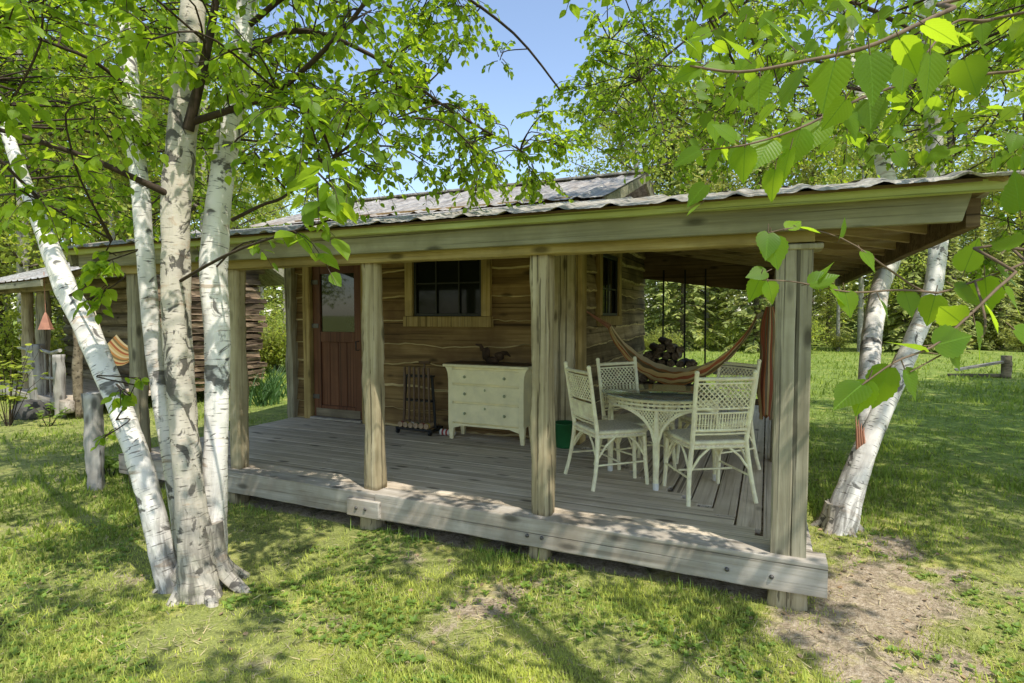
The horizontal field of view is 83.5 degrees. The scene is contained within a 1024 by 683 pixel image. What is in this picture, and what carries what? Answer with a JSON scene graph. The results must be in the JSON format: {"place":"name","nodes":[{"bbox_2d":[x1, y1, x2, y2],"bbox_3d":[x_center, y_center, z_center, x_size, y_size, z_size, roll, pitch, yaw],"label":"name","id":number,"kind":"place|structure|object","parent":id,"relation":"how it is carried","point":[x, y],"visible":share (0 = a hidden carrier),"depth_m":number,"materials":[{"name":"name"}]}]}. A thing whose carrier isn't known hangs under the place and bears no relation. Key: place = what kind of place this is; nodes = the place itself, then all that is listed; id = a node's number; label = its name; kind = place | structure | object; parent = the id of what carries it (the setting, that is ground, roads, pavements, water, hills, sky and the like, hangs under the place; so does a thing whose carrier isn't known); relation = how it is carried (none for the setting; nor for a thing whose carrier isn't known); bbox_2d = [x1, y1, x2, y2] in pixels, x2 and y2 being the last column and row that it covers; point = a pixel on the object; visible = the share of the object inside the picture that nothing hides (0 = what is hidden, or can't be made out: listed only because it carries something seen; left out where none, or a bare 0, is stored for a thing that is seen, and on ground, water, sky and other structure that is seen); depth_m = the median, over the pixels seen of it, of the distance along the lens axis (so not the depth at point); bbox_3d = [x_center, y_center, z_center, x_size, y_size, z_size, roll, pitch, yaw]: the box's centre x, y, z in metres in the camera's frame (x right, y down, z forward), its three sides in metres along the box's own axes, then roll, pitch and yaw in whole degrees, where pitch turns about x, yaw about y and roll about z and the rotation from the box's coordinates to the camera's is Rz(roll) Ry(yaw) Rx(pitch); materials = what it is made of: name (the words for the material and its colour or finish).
{"place":"outdoors","nodes":[
{"label":"outdoors","id":0,"kind":"place"},
{"bbox_2d":[0,316,1023,682],"bbox_3d":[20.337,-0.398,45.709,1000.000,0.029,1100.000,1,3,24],"label":"ground","id":1,"kind":"structure","parent":0,"point":[862,608],"depth_m":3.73,"materials":[{"name":"green plant"}]},
{"bbox_2d":[0,343,49,425],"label":"bush","id":2,"kind":"object","parent":1,"relation":"on","point":[11,398],"visible":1,"depth_m":9.00,"materials":[{"name":"green plant"}]},
{"bbox_2d":[0,16,58,232],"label":"broadleaf tree","id":3,"kind":"object","parent":1,"relation":"on","point":[37,190],"visible":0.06,"depth_m":17.40,"materials":[{"name":"green plant"}]},
{"bbox_2d":[11,399,49,419],"bbox_3d":[-8.187,1.187,9.742,0.617,0.411,0.460,1,3,24],"label":"boulder","id":4,"kind":"object","parent":1,"relation":"on","point":[25,413],"visible":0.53,"depth_m":9.57,"materials":[{"name":"grey stone"}]},
{"bbox_2d":[0,294,66,380],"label":"shrub","id":5,"kind":"object","parent":1,"relation":"on","point":[7,317],"visible":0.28,"depth_m":12.53,"materials":[{"name":"green plant"}]},
{"bbox_2d":[0,293,69,378],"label":"shrub","id":6,"kind":"object","parent":1,"relation":"on","point":[6,348],"visible":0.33,"depth_m":12.66,"materials":[{"name":"green plant"}]},
{"bbox_2d":[0,59,73,309],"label":"broadleaf tree","id":7,"kind":"object","parent":1,"relation":"on","point":[6,272],"visible":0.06,"depth_m":20.13,"materials":[{"name":"green plant"}]},
{"bbox_2d":[5,184,77,348],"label":"spruce tree","id":8,"kind":"object","parent":1,"relation":"on","point":[61,313],"visible":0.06,"depth_m":23.95,"materials":[{"name":"green plant"}]},
{"bbox_2d":[24,403,69,426],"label":"fern bush","id":9,"kind":"object","parent":1,"relation":"on","point":[50,406],"visible":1,"depth_m":9.00,"materials":[{"name":"green plant"}]},
{"bbox_2d":[0,42,97,353],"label":"broadleaf tree","id":10,"kind":"object","parent":1,"relation":"on","point":[1,311],"depth_m":20.95,"materials":[{"name":"green plant"}]},
{"bbox_2d":[0,22,119,326],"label":"broadleaf tree","id":11,"kind":"object","parent":1,"relation":"on","point":[35,245],"visible":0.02,"depth_m":20.75,"materials":[{"name":"green plant"}]},
{"bbox_2d":[0,69,160,366],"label":"broadleaf tree","id":12,"kind":"object","parent":1,"relation":"on","point":[39,189],"visible":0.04,"depth_m":18.23,"materials":[{"name":"green plant"}]},
{"bbox_2d":[0,1,168,344],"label":"broadleaf tree","id":13,"kind":"object","parent":1,"relation":"on","point":[22,248],"visible":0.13,"depth_m":15.76,"materials":[{"name":"green plant"}]},
{"bbox_2d":[81,392,105,490],"bbox_3d":[-4.203,1.020,5.766,0.203,1.035,0.197,-1,3,-12],"label":"stub post","id":14,"kind":"object","parent":1,"relation":"on","point":[93,415],"visible":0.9,"depth_m":5.71,"materials":[{"name":"grey wood"}]},
{"bbox_2d":[77,449,121,475],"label":"hosta","id":15,"kind":"object","parent":1,"relation":"on","point":[109,463],"visible":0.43,"depth_m":6.22,"materials":[{"name":"green plant"}]},
{"bbox_2d":[5,46,199,309],"bbox_3d":[-11.580,-3.783,16.788,5.109,9.671,5.422,1,3,16],"label":"broadleaf tree","id":16,"kind":"object","parent":1,"relation":"on","point":[112,225],"visible":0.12,"depth_m":16.12,"materials":[{"name":"green plant"}]},
{"bbox_2d":[1,71,212,277],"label":"broadleaf tree","id":17,"kind":"object","parent":1,"relation":"on","point":[94,236],"visible":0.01,"depth_m":19.73,"materials":[{"name":"green plant"}]},
{"bbox_2d":[0,229,283,418],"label":"porch cabin","id":18,"kind":"object","parent":1,"relation":"on","point":[59,387],"visible":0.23,"depth_m":11.18,"materials":[{"name":"brown wood"}]},
{"bbox_2d":[38,277,53,329],"bbox_3d":[-7.485,-0.645,9.201,0.170,0.940,0.170,-1,3,-21],"label":"wind bell","id":19,"kind":"object","parent":18,"relation":"hanging from","point":[45,323],"visible":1,"depth_m":9.18,"materials":[{"name":"orange metal"}]},
{"bbox_2d":[94,311,161,365],"bbox_3d":[-6.415,-0.123,9.731,1.042,1.026,0.533,-2,4,-42],"label":"porch hammock","id":20,"kind":"object","parent":18,"relation":"hanging from","point":[118,347],"visible":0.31,"depth_m":9.45,"materials":[{"name":"fabric"}]},
{"bbox_2d":[56,80,239,277],"bbox_3d":[-13.845,-4.797,21.799,6.512,11.239,6.202,-2,3,-37],"label":"broadleaf tree","id":21,"kind":"object","parent":1,"relation":"on","point":[153,179],"depth_m":21.29,"materials":[{"name":"green plant"}]},
{"bbox_2d":[85,44,269,237],"bbox_3d":[-11.060,-4.739,19.649,6.030,11.343,6.399,3,4,43],"label":"broadleaf tree","id":22,"kind":"object","parent":1,"relation":"on","point":[164,107],"visible":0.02,"depth_m":18.78,"materials":[{"name":"green plant"}]},
{"bbox_2d":[53,0,312,239],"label":"broadleaf tree","id":23,"kind":"object","parent":1,"relation":"on","point":[252,77],"visible":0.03,"depth_m":16.70,"materials":[{"name":"green plant"}]},
{"bbox_2d":[195,170,291,326],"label":"broadleaf tree","id":24,"kind":"object","parent":1,"relation":"on","point":[254,193],"visible":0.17,"depth_m":19.79,"materials":[{"name":"green plant"}]},
{"bbox_2d":[248,365,286,399],"bbox_3d":[-5.026,0.844,12.025,1.109,0.710,1.130,1,3,24],"label":"iris clump","id":25,"kind":"object","parent":1,"relation":"on","point":[275,379],"visible":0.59,"depth_m":12.03,"materials":[{"name":"green plant"}]},
{"bbox_2d":[249,374,286,406],"bbox_3d":[-4.872,0.934,11.102,1.010,0.617,0.951,0,3,-10],"label":"iris clump","id":26,"kind":"object","parent":1,"relation":"on","point":[262,399],"visible":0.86,"depth_m":11.10,"materials":[{"name":"green plant"}]},
{"bbox_2d":[255,175,287,334],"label":"spruce tree","id":27,"kind":"object","parent":1,"relation":"on","point":[274,287],"visible":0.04,"depth_m":28.60,"materials":[{"name":"green plant"}]},
{"bbox_2d":[258,319,285,371],"bbox_3d":[-7.594,0.106,17.242,2.448,1.784,2.644,2,4,41],"label":"shrub","id":28,"kind":"object","parent":1,"relation":"on","point":[271,353],"visible":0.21,"depth_m":16.94,"materials":[{"name":"green plant"}]},
{"bbox_2d":[258,315,285,368],"bbox_3d":[-7.580,0.129,16.506,2.560,1.811,2.765,-1,3,-27],"label":"shrub","id":29,"kind":"object","parent":1,"relation":"on","point":[269,343],"visible":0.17,"depth_m":16.83,"materials":[{"name":"green plant"}]},
{"bbox_2d":[261,302,285,371],"bbox_3d":[-6.708,-0.112,17.353,2.968,2.202,2.348,2,3,35],"label":"shrub","id":30,"kind":"object","parent":1,"relation":"on","point":[282,337],"visible":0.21,"depth_m":17.01,"materials":[{"name":"green plant"}]},
{"bbox_2d":[262,316,285,370],"bbox_3d":[-7.650,-0.005,18.026,2.669,1.942,2.883,-2,3,-30],"label":"shrub","id":31,"kind":"object","parent":1,"relation":"on","point":[277,365],"visible":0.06,"depth_m":17.90,"materials":[{"name":"green plant"}]},
{"bbox_2d":[246,179,309,332],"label":"broadleaf tree","id":32,"kind":"object","parent":1,"relation":"on","point":[286,201],"visible":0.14,"depth_m":23.61,"materials":[{"name":"green plant"}]},
{"bbox_2d":[0,0,601,607],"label":"birch clump","id":33,"kind":"object","parent":1,"relation":"on","point":[190,560],"visible":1,"depth_m":3.69,"materials":[{"name":"green plant"}]},
{"bbox_2d":[114,478,819,632],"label":"fringe grass","id":34,"kind":"structure","parent":1,"relation":"on","point":[480,547],"depth_m":4.37,"materials":[{"name":"green plant"}]},
{"bbox_2d":[0,508,1023,682],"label":"ground weeds","id":35,"kind":"object","parent":1,"relation":"on","point":[720,671],"visible":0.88,"depth_m":3.33,"materials":[{"name":"green plant"}]},
{"bbox_2d":[1,447,1023,681],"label":"leaf litter","id":36,"kind":"object","parent":1,"relation":"on","point":[731,597],"visible":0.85,"depth_m":3.50,"materials":[{"name":"brown plant"}]},
{"bbox_2d":[61,169,1023,610],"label":"log cabin","id":37,"kind":"object","parent":1,"relation":"on","point":[441,285],"visible":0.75,"depth_m":4.80,"materials":[{"name":"brown wood"}]},
{"bbox_2d":[311,265,361,419],"bbox_3d":[-2.387,0.007,7.800,0.860,2.075,0.106,1,3,24],"label":"door","id":38,"kind":"structure","parent":37,"relation":"in","point":[336,326],"depth_m":7.83,"materials":[{"name":"brown wood"}]},
{"bbox_2d":[395,361,442,435],"bbox_3d":[-1.137,0.682,7.026,0.520,0.872,0.316,1,3,24],"label":"croquet stand","id":39,"kind":"object","parent":37,"relation":"on","point":[436,427],"visible":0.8,"depth_m":6.94,"materials":[{"name":"black metal"}]},
{"bbox_2d":[398,367,410,426],"bbox_3d":[-1.321,0.674,7.067,0.069,0.724,0.215,1,3,24],"label":"croquet mallet","id":40,"kind":"object","parent":39,"relation":"on","point":[400,423],"visible":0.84,"depth_m":7.03,"materials":[{"name":"beige wood"}]},
{"bbox_2d":[403,367,415,426],"bbox_3d":[-1.253,0.671,7.037,0.069,0.733,0.215,1,3,24],"label":"croquet mallet","id":41,"kind":"object","parent":39,"relation":"on","point":[405,424],"visible":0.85,"depth_m":7.00,"materials":[{"name":"beige wood"}]},
{"bbox_2d":[408,367,421,427],"bbox_3d":[-1.186,0.676,7.007,0.069,0.726,0.215,1,3,24],"label":"croquet mallet","id":42,"kind":"object","parent":39,"relation":"on","point":[410,424],"visible":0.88,"depth_m":6.97,"materials":[{"name":"beige wood"}]},
{"bbox_2d":[413,368,423,427],"bbox_3d":[-1.118,0.678,6.977,0.069,0.726,0.215,1,3,24],"label":"croquet mallet","id":43,"kind":"object","parent":39,"relation":"on","point":[416,424],"visible":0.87,"depth_m":6.95,"materials":[{"name":"beige wood"}]},
{"bbox_2d":[418,368,431,428],"bbox_3d":[-1.050,0.680,6.947,0.069,0.723,0.215,1,3,24],"label":"croquet mallet","id":44,"kind":"object","parent":39,"relation":"on","point":[420,425],"visible":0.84,"depth_m":6.92,"materials":[{"name":"beige wood"}]},
{"bbox_2d":[423,368,437,428],"bbox_3d":[-0.983,0.682,6.917,0.069,0.724,0.215,1,3,24],"label":"croquet mallet","id":45,"kind":"object","parent":39,"relation":"on","point":[430,424],"visible":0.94,"depth_m":6.89,"materials":[{"name":"beige wood"}]},
{"bbox_2d":[403,259,492,326],"bbox_3d":[-0.799,-0.753,7.042,1.240,1.145,0.087,1,3,24],"label":"window","id":46,"kind":"structure","parent":37,"relation":"in","point":[437,293],"depth_m":7.06,"materials":[{"name":"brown wood"}]},
{"bbox_2d":[443,360,531,445],"bbox_3d":[-0.240,0.692,6.630,1.070,0.888,0.393,1,3,24],"label":"dresser","id":47,"kind":"object","parent":37,"relation":"on","point":[485,394],"visible":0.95,"depth_m":6.46,"materials":[{"name":"white paint"}]},
{"bbox_2d":[475,344,510,362],"bbox_3d":[-0.219,0.141,6.625,0.445,0.224,0.102,1,3,18],"label":"driftwood","id":48,"kind":"object","parent":47,"relation":"on","point":[487,357],"visible":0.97,"depth_m":6.60,"materials":[{"name":"brown wood"}]},
{"bbox_2d":[555,420,572,448],"bbox_3d":[0.581,1.018,6.277,0.265,0.268,0.264,1,3,24],"label":"bucket","id":49,"kind":"object","parent":37,"relation":"on","point":[563,430],"visible":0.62,"depth_m":6.18,"materials":[{"name":"green plastic"}]},
{"bbox_2d":[563,361,648,491],"bbox_3d":[0.817,0.699,5.027,0.599,1.036,0.582,-1,3,-19],"label":"wicker chair","id":50,"kind":"object","parent":37,"relation":"on","point":[615,430],"visible":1,"depth_m":4.88,"materials":[{"name":"white wicker"}]},
{"bbox_2d":[595,253,621,325],"bbox_3d":[1.296,-0.734,7.639,0.087,1.040,1.170,1,3,24],"label":"window","id":51,"kind":"structure","parent":37,"relation":"in","point":[608,296],"depth_m":7.66,"materials":[{"name":"brown wood"}]},
{"bbox_2d":[593,356,676,477],"bbox_3d":[1.165,0.680,5.425,0.582,1.036,0.599,-2,3,-29],"label":"wicker chair","id":52,"kind":"object","parent":37,"relation":"on","point":[633,418],"visible":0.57,"depth_m":5.51,"materials":[{"name":"white wicker"}]},
{"bbox_2d":[602,384,725,490],"bbox_3d":[1.343,0.826,5.150,1.070,0.763,1.070,1,3,24],"label":"wicker table","id":53,"kind":"object","parent":37,"relation":"on","point":[658,395],"visible":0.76,"depth_m":4.80,"materials":[{"name":"white wicker"}]},
{"bbox_2d":[586,306,773,384],"bbox_3d":[1.693,0.049,6.086,1.958,0.828,0.727,1,3,24],"label":"hammock","id":54,"kind":"object","parent":37,"relation":"hanging from","point":[657,372],"visible":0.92,"depth_m":5.96,"materials":[{"name":"fabric"}]},
{"bbox_2d":[662,370,757,506],"bbox_3d":[1.568,0.719,4.600,0.582,1.036,0.599,0,3,-8],"label":"wicker chair","id":55,"kind":"object","parent":37,"relation":"on","point":[694,437],"visible":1,"depth_m":4.38,"materials":[{"name":"white wicker"}]},
{"bbox_2d":[676,356,760,469],"bbox_3d":[1.960,0.678,5.472,0.599,1.036,0.582,-1,3,-27],"label":"wicker chair","id":56,"kind":"object","parent":37,"relation":"on","point":[686,418],"visible":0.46,"depth_m":5.46,"materials":[{"name":"white wicker"}]},
{"bbox_2d":[757,307,774,419],"bbox_3d":[2.440,0.209,5.468,0.194,1.078,0.266,0,3,9],"label":"hanging cloth","id":57,"kind":"object","parent":37,"relation":"hanging from","point":[765,386],"visible":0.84,"depth_m":5.41,"materials":[{"name":"brown fabric"}]},
{"bbox_2d":[560,83,691,292],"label":"broadleaf tree","id":58,"kind":"object","parent":1,"relation":"on","point":[622,158],"visible":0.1,"depth_m":39.11,"materials":[{"name":"green plant"}]},
{"bbox_2d":[546,21,713,283],"bbox_3d":[6.597,-9.040,34.187,10.907,18.630,9.865,3,4,45],"label":"broadleaf tree","id":59,"kind":"object","parent":1,"relation":"on","point":[605,127],"visible":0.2,"depth_m":33.30,"materials":[{"name":"green plant"}]},
{"bbox_2d":[644,279,661,343],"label":"spruce tree","id":60,"kind":"object","parent":1,"relation":"on","point":[649,305],"visible":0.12,"depth_m":29.55,"materials":[{"name":"green plant"}]},
{"bbox_2d":[644,280,676,340],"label":"spruce tree","id":61,"kind":"object","parent":1,"relation":"on","point":[653,282],"visible":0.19,"depth_m":30.57,"materials":[{"name":"green plant"}]},
{"bbox_2d":[647,324,689,351],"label":"shrub","id":62,"kind":"object","parent":1,"relation":"on","point":[674,339],"visible":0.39,"depth_m":25.54,"materials":[{"name":"green plant"}]},
{"bbox_2d":[640,67,712,341],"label":"spruce tree","id":63,"kind":"object","parent":1,"relation":"on","point":[671,146],"visible":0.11,"depth_m":36.18,"materials":[{"name":"green plant"}]},
{"bbox_2d":[644,136,729,351],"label":"spruce tree","id":64,"kind":"object","parent":1,"relation":"on","point":[691,328],"visible":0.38,"depth_m":28.50,"materials":[{"name":"green plant"}]},
{"bbox_2d":[687,326,722,348],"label":"shrub","id":65,"kind":"object","parent":1,"relation":"on","point":[707,339],"visible":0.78,"depth_m":27.75,"materials":[{"name":"green plant"}]},
{"bbox_2d":[660,74,753,344],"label":"spruce tree","id":66,"kind":"object","parent":1,"relation":"on","point":[727,299],"visible":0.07,"depth_m":33.51,"materials":[{"name":"green plant"}]},
{"bbox_2d":[664,168,749,347],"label":"broadleaf tree","id":67,"kind":"object","parent":1,"relation":"on","point":[720,184],"visible":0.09,"depth_m":29.71,"materials":[{"name":"green plant"}]},
{"bbox_2d":[688,286,741,346],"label":"spruce tree","id":68,"kind":"object","parent":1,"relation":"on","point":[717,318],"visible":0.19,"depth_m":30.25,"materials":[{"name":"green plant"}]},
{"bbox_2d":[649,83,814,321],"bbox_3d":[13.447,-8.277,36.282,9.308,16.927,8.864,-2,3,-34],"label":"broadleaf tree","id":69,"kind":"object","parent":1,"relation":"on","point":[702,175],"visible":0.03,"depth_m":35.85,"materials":[{"name":"green plant"}]},
{"bbox_2d":[709,318,755,349],"bbox_3d":[10.716,-0.389,27.665,2.305,1.764,1.823,-1,3,-15],"label":"shrub","id":70,"kind":"object","parent":1,"relation":"on","point":[736,331],"visible":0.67,"depth_m":27.53,"materials":[{"name":"green plant"}]},
{"bbox_2d":[667,0,841,327],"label":"broadleaf tree","id":71,"kind":"object","parent":1,"relation":"on","point":[751,3],"visible":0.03,"depth_m":33.82,"materials":[{"name":"green plant"}]},
{"bbox_2d":[702,111,816,352],"bbox_3d":[11.992,-5.188,27.460,5.237,12.381,5.003,-1,3,-28],"label":"spruce tree","id":72,"kind":"object","parent":1,"relation":"on","point":[753,344],"visible":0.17,"depth_m":27.32,"materials":[{"name":"green plant"}]},
{"bbox_2d":[543,0,1023,536],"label":"leaning birch","id":73,"kind":"object","parent":1,"relation":"on","point":[841,510],"visible":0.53,"depth_m":5.14,"materials":[{"name":"green plant"}]},
{"bbox_2d":[559,0,1023,415],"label":"basswood tree","id":74,"kind":"object","parent":1,"relation":"on","point":[905,62],"visible":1,"depth_m":1.46,"materials":[{"name":"green plant"}]},
{"bbox_2d":[761,113,872,324],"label":"broadleaf tree","id":75,"kind":"object","parent":1,"relation":"on","point":[813,172],"visible":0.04,"depth_m":34.33,"materials":[{"name":"green plant"}]},
{"bbox_2d":[786,160,849,339],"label":"spruce tree","id":76,"kind":"object","parent":1,"relation":"on","point":[820,289],"visible":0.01,"depth_m":40.39,"materials":[{"name":"green plant"}]},
{"bbox_2d":[811,307,832,350],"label":"shrub","id":77,"kind":"object","parent":1,"relation":"on","point":[816,329],"visible":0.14,"depth_m":25.33,"materials":[{"name":"green plant"}]},
{"bbox_2d":[812,282,836,331],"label":"broadleaf tree","id":78,"kind":"object","parent":1,"relation":"on","point":[824,305],"visible":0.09,"depth_m":28.58,"materials":[{"name":"green plant"}]},
{"bbox_2d":[811,280,854,346],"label":"spruce tree","id":79,"kind":"object","parent":1,"relation":"on","point":[828,319],"visible":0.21,"depth_m":31.69,"materials":[{"name":"green plant"}]},
{"bbox_2d":[821,328,856,350],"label":"shrub","id":80,"kind":"object","parent":1,"relation":"on","point":[836,341],"visible":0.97,"depth_m":27.21,"materials":[{"name":"green plant"}]},
{"bbox_2d":[765,85,923,338],"bbox_3d":[20.069,-8.197,35.924,9.413,16.797,8.964,0,3,-9],"label":"broadleaf tree","id":81,"kind":"object","parent":1,"relation":"on","point":[823,167],"visible":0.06,"depth_m":34.61,"materials":[{"name":"green plant"}]},
{"bbox_2d":[812,176,892,350],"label":"broadleaf tree","id":82,"kind":"object","parent":1,"relation":"on","point":[838,313],"visible":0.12,"depth_m":27.38,"materials":[{"name":"green plant"}]},
{"bbox_2d":[809,115,927,351],"bbox_3d":[15.835,-5.045,26.900,6.506,11.225,5.885,2,3,33],"label":"broadleaf tree","id":83,"kind":"object","parent":1,"relation":"on","point":[861,301],"visible":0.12,"depth_m":26.42,"materials":[{"name":"green plant"}]},
{"bbox_2d":[833,169,930,339],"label":"spruce tree","id":84,"kind":"object","parent":1,"relation":"on","point":[851,323],"visible":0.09,"depth_m":37.97,"materials":[{"name":"green plant"}]},
{"bbox_2d":[882,251,937,351],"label":"spruce tree","id":85,"kind":"object","parent":1,"relation":"on","point":[890,337],"visible":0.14,"depth_m":27.14,"materials":[{"name":"green plant"}]},
{"bbox_2d":[864,131,965,353],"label":"spruce tree","id":86,"kind":"object","parent":1,"relation":"on","point":[905,172],"visible":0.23,"depth_m":26.46,"materials":[{"name":"green plant"}]},
{"bbox_2d":[883,163,991,344],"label":"spruce tree","id":87,"kind":"object","parent":1,"relation":"on","point":[920,265],"visible":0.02,"depth_m":32.71,"materials":[{"name":"green plant"}]},
{"bbox_2d":[860,0,1023,302],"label":"broadleaf tree","id":88,"kind":"object","parent":1,"relation":"on","point":[978,156],"visible":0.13,"depth_m":33.17,"materials":[{"name":"green plant"}]},
{"bbox_2d":[923,236,983,353],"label":"spruce tree","id":89,"kind":"object","parent":1,"relation":"on","point":[947,272],"visible":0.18,"depth_m":26.34,"materials":[{"name":"green plant"}]},
{"bbox_2d":[906,7,1023,322],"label":"broadleaf tree","id":90,"kind":"object","parent":1,"relation":"on","point":[994,204],"visible":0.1,"depth_m":34.60,"materials":[{"name":"green plant"}]},
{"bbox_2d":[921,97,1021,281],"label":"broadleaf tree","id":91,"kind":"object","parent":1,"relation":"on","point":[976,124],"visible":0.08,"depth_m":40.77,"materials":[{"name":"green plant"}]},
{"bbox_2d":[947,355,1012,378],"bbox_3d":[13.123,0.714,16.115,1.428,0.670,0.374,1,3,24],"label":"wooden fence","id":92,"kind":"object","parent":1,"relation":"on","point":[1005,362],"visible":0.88,"depth_m":15.86,"materials":[{"name":"grey wood"}]},
{"bbox_2d":[954,213,1009,349],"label":"spruce tree","id":93,"kind":"object","parent":1,"relation":"on","point":[980,232],"visible":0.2,"depth_m":28.76,"materials":[{"name":"green plant"}]},
{"bbox_2d":[955,145,1021,339],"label":"broadleaf tree","id":94,"kind":"object","parent":1,"relation":"on","point":[989,203],"visible":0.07,"depth_m":36.87,"materials":[{"name":"green plant"}]},
{"bbox_2d":[971,321,1013,349],"bbox_3d":[23.956,-0.329,28.479,2.368,1.583,2.192,2,3,30],"label":"shrub","id":95,"kind":"object","parent":1,"relation":"on","point":[997,340],"visible":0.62,"depth_m":28.25,"materials":[{"name":"green plant"}]},
{"bbox_2d":[967,218,1023,350],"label":"spruce tree","id":96,"kind":"object","parent":1,"relation":"on","point":[1006,306],"visible":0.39,"depth_m":28.18,"materials":[{"name":"green plant"}]},
{"bbox_2d":[983,253,1023,347],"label":"broadleaf tree","id":97,"kind":"object","parent":1,"relation":"on","point":[1011,258],"visible":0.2,"depth_m":29.38,"materials":[{"name":"green plant"}]},
{"bbox_2d":[1001,325,1023,351],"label":"shrub","id":98,"kind":"object","parent":1,"relation":"on","point":[1015,341],"visible":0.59,"depth_m":27.10,"materials":[{"name":"green plant"}]},
{"bbox_2d":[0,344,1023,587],"bbox_3d":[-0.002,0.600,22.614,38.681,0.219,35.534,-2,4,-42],"label":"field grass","id":99,"kind":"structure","parent":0,"point":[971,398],"depth_m":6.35,"materials":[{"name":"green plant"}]},
{"bbox_2d":[3,0,1021,315],"label":"sky","id":100,"kind":"structure","parent":0,"point":[537,23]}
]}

